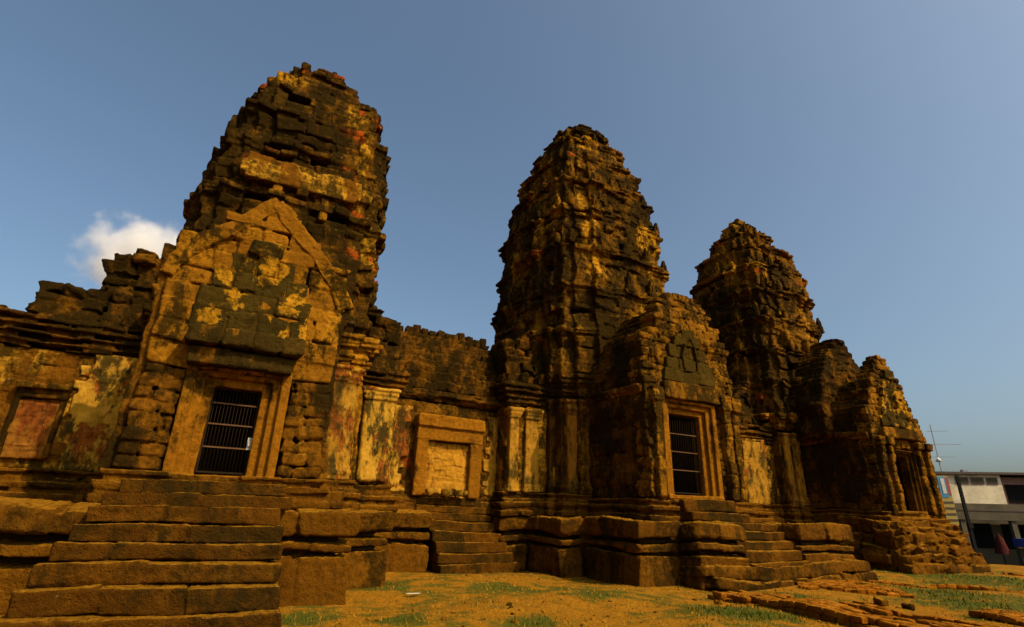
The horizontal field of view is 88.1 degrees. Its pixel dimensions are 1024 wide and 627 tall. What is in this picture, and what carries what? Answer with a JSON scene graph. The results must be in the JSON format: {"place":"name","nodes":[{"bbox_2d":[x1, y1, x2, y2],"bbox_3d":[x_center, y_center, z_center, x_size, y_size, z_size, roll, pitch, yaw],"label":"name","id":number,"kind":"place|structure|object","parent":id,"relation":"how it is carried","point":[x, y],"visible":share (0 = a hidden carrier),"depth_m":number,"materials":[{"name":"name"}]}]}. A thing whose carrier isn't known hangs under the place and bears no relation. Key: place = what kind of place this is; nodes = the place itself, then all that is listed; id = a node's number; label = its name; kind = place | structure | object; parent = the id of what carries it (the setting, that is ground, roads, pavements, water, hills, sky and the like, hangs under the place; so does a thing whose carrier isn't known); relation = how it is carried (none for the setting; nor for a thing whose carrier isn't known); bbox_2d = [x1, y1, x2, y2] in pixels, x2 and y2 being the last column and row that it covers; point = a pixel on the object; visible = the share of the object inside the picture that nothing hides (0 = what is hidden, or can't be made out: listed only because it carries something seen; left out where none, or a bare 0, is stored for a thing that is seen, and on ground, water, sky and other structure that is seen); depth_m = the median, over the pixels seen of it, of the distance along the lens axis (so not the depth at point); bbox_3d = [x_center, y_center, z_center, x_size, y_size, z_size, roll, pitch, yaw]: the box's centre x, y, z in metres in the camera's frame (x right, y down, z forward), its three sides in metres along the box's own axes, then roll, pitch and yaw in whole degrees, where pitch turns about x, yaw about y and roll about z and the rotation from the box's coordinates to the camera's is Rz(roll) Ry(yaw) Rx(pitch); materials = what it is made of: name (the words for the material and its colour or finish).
{"place":"outdoors","nodes":[
{"label":"outdoors","id":0,"kind":"place"},
{"bbox_2d":[0,564,1023,626],"bbox_3d":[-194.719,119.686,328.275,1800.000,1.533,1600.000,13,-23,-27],"label":"ground","id":1,"kind":"structure","parent":0,"point":[377,605],"depth_m":9.74,"materials":[{"name":"soil"}]},
{"bbox_2d":[0,479,291,626],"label":"stone staircase","id":2,"kind":"structure","parent":1,"relation":"on","point":[178,572],"depth_m":7.12,"materials":[{"name":"brown stone"}]},
{"bbox_2d":[0,496,854,614],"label":"stone platform","id":3,"kind":"structure","parent":1,"relation":"on","point":[329,556],"depth_m":12.46,"materials":[{"name":"brown stone"}]},
{"bbox_2d":[0,248,161,502],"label":"side wing","id":4,"kind":"structure","parent":3,"relation":"on","point":[69,355],"depth_m":11.36,"materials":[{"name":"brown stone"}]},
{"bbox_2d":[86,198,355,510],"bbox_3d":[-5.614,0.904,11.205,3.805,6.263,3.701,13,-23,-27],"label":"stone porch","id":5,"kind":"object","parent":3,"relation":"on","point":[235,368],"visible":0.97,"depth_m":9.97,"materials":[{"name":"stone"}]},
{"bbox_2d":[82,62,391,509],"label":"stone tower","id":6,"kind":"structure","parent":3,"relation":"on","point":[305,145],"depth_m":14.55,"materials":[{"name":"stone"}]},
{"bbox_2d":[332,308,410,510],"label":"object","id":7,"kind":"structure","parent":3,"relation":"on","point":[384,381],"depth_m":14.16,"materials":[{"name":"beige stone"}]},
{"bbox_2d":[388,324,501,514],"bbox_3d":[-2.425,3.251,16.705,3.726,5.930,2.645,13,-23,-27],"label":"connecting gallery","id":8,"kind":"object","parent":3,"relation":"on","point":[445,433],"visible":0.78,"depth_m":15.81,"materials":[{"name":"stone"}]},
{"bbox_2d":[489,323,555,516],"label":"side wing","id":9,"kind":"structure","parent":3,"relation":"on","point":[520,388],"depth_m":16.38,"materials":[{"name":"beige stone"}]},
{"bbox_2d":[490,124,670,517],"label":"stone tower","id":10,"kind":"structure","parent":3,"relation":"on","point":[584,275],"depth_m":18.98,"materials":[{"name":"brown stone"}]},
{"bbox_2d":[581,292,757,523],"bbox_3d":[4.579,2.991,16.638,4.240,6.779,3.504,13,-23,-27],"label":"stone porch","id":11,"kind":"object","parent":3,"relation":"on","point":[664,412],"visible":0.93,"depth_m":15.39,"materials":[{"name":"stone"}]},
{"bbox_2d":[678,499,810,567],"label":"stone staircase","id":12,"kind":"structure","parent":3,"relation":"on","point":[767,546],"depth_m":13.89,"materials":[{"name":"brown stone"}]},
{"bbox_2d":[689,218,824,522],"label":"stone tower","id":13,"kind":"structure","parent":3,"relation":"on","point":[749,293],"depth_m":24.05,"materials":[{"name":"stone"}]},
{"bbox_2d":[729,376,784,522],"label":"side wing","id":14,"kind":"structure","parent":3,"relation":"on","point":[756,448],"depth_m":21.07,"materials":[{"name":"beige stone"}]},
{"bbox_2d":[786,339,950,523],"bbox_3d":[14.079,4.722,21.665,4.427,7.637,3.591,13,-23,-27],"label":"stone porch","id":15,"kind":"object","parent":3,"relation":"on","point":[866,449],"visible":0.96,"depth_m":20.45,"materials":[{"name":"brown stone"}]},
{"bbox_2d":[415,496,519,573],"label":"stone staircase","id":16,"kind":"structure","parent":1,"relation":"on","point":[457,543],"depth_m":14.40,"materials":[{"name":"brown stone"}]},
{"bbox_2d":[425,487,433,495],"bbox_3d":[-2.267,4.909,14.604,0.265,0.244,0.203,17,-25,-34],"label":"loose stone","id":17,"kind":"object","parent":16,"relation":"on","point":[429,491],"visible":1,"depth_m":14.53,"materials":[{"name":"beige stone"}]},
{"bbox_2d":[430,487,438,495],"bbox_3d":[-2.150,4.954,14.714,0.254,0.256,0.221,-13,-25,34],"label":"loose stone","id":18,"kind":"object","parent":16,"relation":"on","point":[436,490],"visible":0.79,"depth_m":14.65,"materials":[{"name":"beige stone"}]},
{"bbox_2d":[441,488,450,495],"bbox_3d":[-1.854,5.002,14.793,0.269,0.215,0.229,-5,-22,17],"label":"loose stone","id":19,"kind":"object","parent":16,"relation":"on","point":[446,492],"visible":1,"depth_m":14.73,"materials":[{"name":"brown stone"}]},
{"bbox_2d":[453,489,458,497],"bbox_3d":[-1.620,5.085,14.973,0.261,0.241,0.186,-1,-21,6],"label":"loose stone","id":20,"kind":"object","parent":16,"relation":"on","point":[455,492],"visible":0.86,"depth_m":14.90,"materials":[{"name":"brown stone"}]},
{"bbox_2d":[457,490,463,496],"bbox_3d":[-1.466,5.101,15.028,0.191,0.199,0.225,-2,-21,11],"label":"loose stone","id":21,"kind":"object","parent":16,"relation":"on","point":[461,492],"visible":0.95,"depth_m":14.95,"materials":[{"name":"brown stone"}]},
{"bbox_2d":[281,570,1023,626],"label":"grass","id":22,"kind":"structure","parent":1,"relation":"on","point":[708,610],"depth_m":9.58,"materials":[{"name":"green plant"}]},
{"bbox_2d":[714,600,721,604],"bbox_3d":[3.928,5.515,10.072,0.159,0.107,0.132,-15,-26,37],"label":"stone","id":23,"kind":"object","parent":1,"relation":"on","point":[717,602],"visible":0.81,"depth_m":10.04,"materials":[{"name":"brown stone"}]},
{"bbox_2d":[680,558,877,591],"bbox_3d":[7.132,6.767,13.646,6.612,0.821,1.102,13,-23,-27],"label":"stone footing","id":24,"kind":"object","parent":1,"relation":"on","point":[733,578],"visible":0.65,"depth_m":12.79,"materials":[{"name":"brown stone"}]},
{"bbox_2d":[707,590,981,626],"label":"brick foundation","id":25,"kind":"object","parent":1,"relation":"on","point":[832,612],"visible":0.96,"depth_m":8.80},
{"bbox_2d":[797,579,914,598],"bbox_3d":[8.086,6.624,12.792,2.238,0.214,1.952,-5,-22,18],"label":"brick foundation","id":26,"kind":"object","parent":1,"relation":"on","point":[851,587],"visible":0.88,"depth_m":12.39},
{"bbox_2d":[873,596,888,605],"bbox_3d":[7.489,5.843,10.713,0.224,0.179,0.245,5,-21,-7],"label":"stone","id":27,"kind":"object","parent":1,"relation":"on","point":[880,601],"visible":0.91,"depth_m":10.66,"materials":[{"name":"brown stone"}]},
{"bbox_2d":[837,515,990,574],"bbox_3d":[14.335,8.656,19.730,5.284,2.026,3.649,13,-23,-27],"label":"rubble base","id":28,"kind":"object","parent":1,"relation":"on","point":[925,547],"visible":0.89,"depth_m":18.24,"materials":[{"name":"stone"}]},
{"bbox_2d":[838,601,1001,626],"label":"brick foundation","id":29,"kind":"object","parent":1,"relation":"on","point":[871,608],"visible":0.48,"depth_m":9.15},
{"bbox_2d":[901,603,915,610],"bbox_3d":[6.760,5.000,9.021,0.151,0.117,0.165,13,-23,-27],"label":"stone","id":30,"kind":"object","parent":29,"relation":"on","point":[910,606],"visible":1,"depth_m":8.98,"materials":[{"name":"brown stone"}]},
{"bbox_2d":[868,580,1023,592],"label":"brick foundation","id":31,"kind":"object","parent":1,"relation":"on","point":[955,586],"visible":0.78,"depth_m":13.72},
{"bbox_2d":[935,470,1023,565],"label":"shop house","id":32,"kind":"structure","parent":1,"relation":"on","point":[996,499],"depth_m":44.44,"materials":[{"name":"white concrete"}]},
{"bbox_2d":[930,425,960,470],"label":"tv antenna","id":33,"kind":"object","parent":32,"relation":"on","point":[938,459],"visible":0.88,"depth_m":47.90,"materials":[{"name":"grey metal"}]},
{"bbox_2d":[955,477,969,483],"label":"window","id":34,"kind":"structure","parent":32,"relation":"in","point":[964,480],"depth_m":45.81,"materials":[{"name":"grey glass"}]},
{"bbox_2d":[970,477,984,483],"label":"window","id":35,"kind":"structure","parent":32,"relation":"in","point":[974,480],"depth_m":45.62,"materials":[{"name":"grey glass"}]},
{"bbox_2d":[985,477,998,484],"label":"window","id":36,"kind":"structure","parent":32,"relation":"in","point":[989,480],"depth_m":45.38,"materials":[{"name":"grey glass"}]},
{"bbox_2d":[1012,538,1023,546],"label":"awning","id":37,"kind":"object","parent":32,"relation":"attached to","point":[1017,542],"visible":1,"depth_m":41.20,"materials":[{"name":"blue fabric"}]},
{"bbox_2d":[968,608,1023,625],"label":"brick foundation","id":38,"kind":"object","parent":1,"relation":"on","point":[1013,617],"visible":0.99,"depth_m":9.21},
{"bbox_2d":[995,533,1010,564],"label":"folded parasol","id":39,"kind":"object","parent":1,"relation":"on","point":[1001,547],"visible":0.93,"depth_m":41.19,"materials":[{"name":"fabric"}]},
{"bbox_2d":[1002,572,1023,575],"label":"brick foundation","id":40,"kind":"object","parent":1,"relation":"on","point":[1016,574],"visible":0.83,"depth_m":17.61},
{"bbox_2d":[0,0,1023,521],"label":"sky","id":41,"kind":"structure","parent":0,"point":[878,145],"materials":[{"name":"blue"}]},
{"bbox_2d":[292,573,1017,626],"bbox_3d":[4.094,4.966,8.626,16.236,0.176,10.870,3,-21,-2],"label":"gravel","id":42,"kind":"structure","parent":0,"point":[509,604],"depth_m":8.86,"materials":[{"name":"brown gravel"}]},
{"bbox_2d":[936,476,958,524],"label":"shop sign","id":43,"kind":"object","parent":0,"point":[946,493],"visible":0.74,"depth_m":43.42,"materials":[{"name":"plastic"}]},
{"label":"street","id":44,"kind":"structure","parent":0,"visible":0},
{"bbox_2d":[955,475,978,552],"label":"utility pole","id":45,"kind":"object","parent":44,"relation":"on","point":[970,526],"visible":0.82,"depth_m":42.09,"materials":[{"name":"grey concrete"}]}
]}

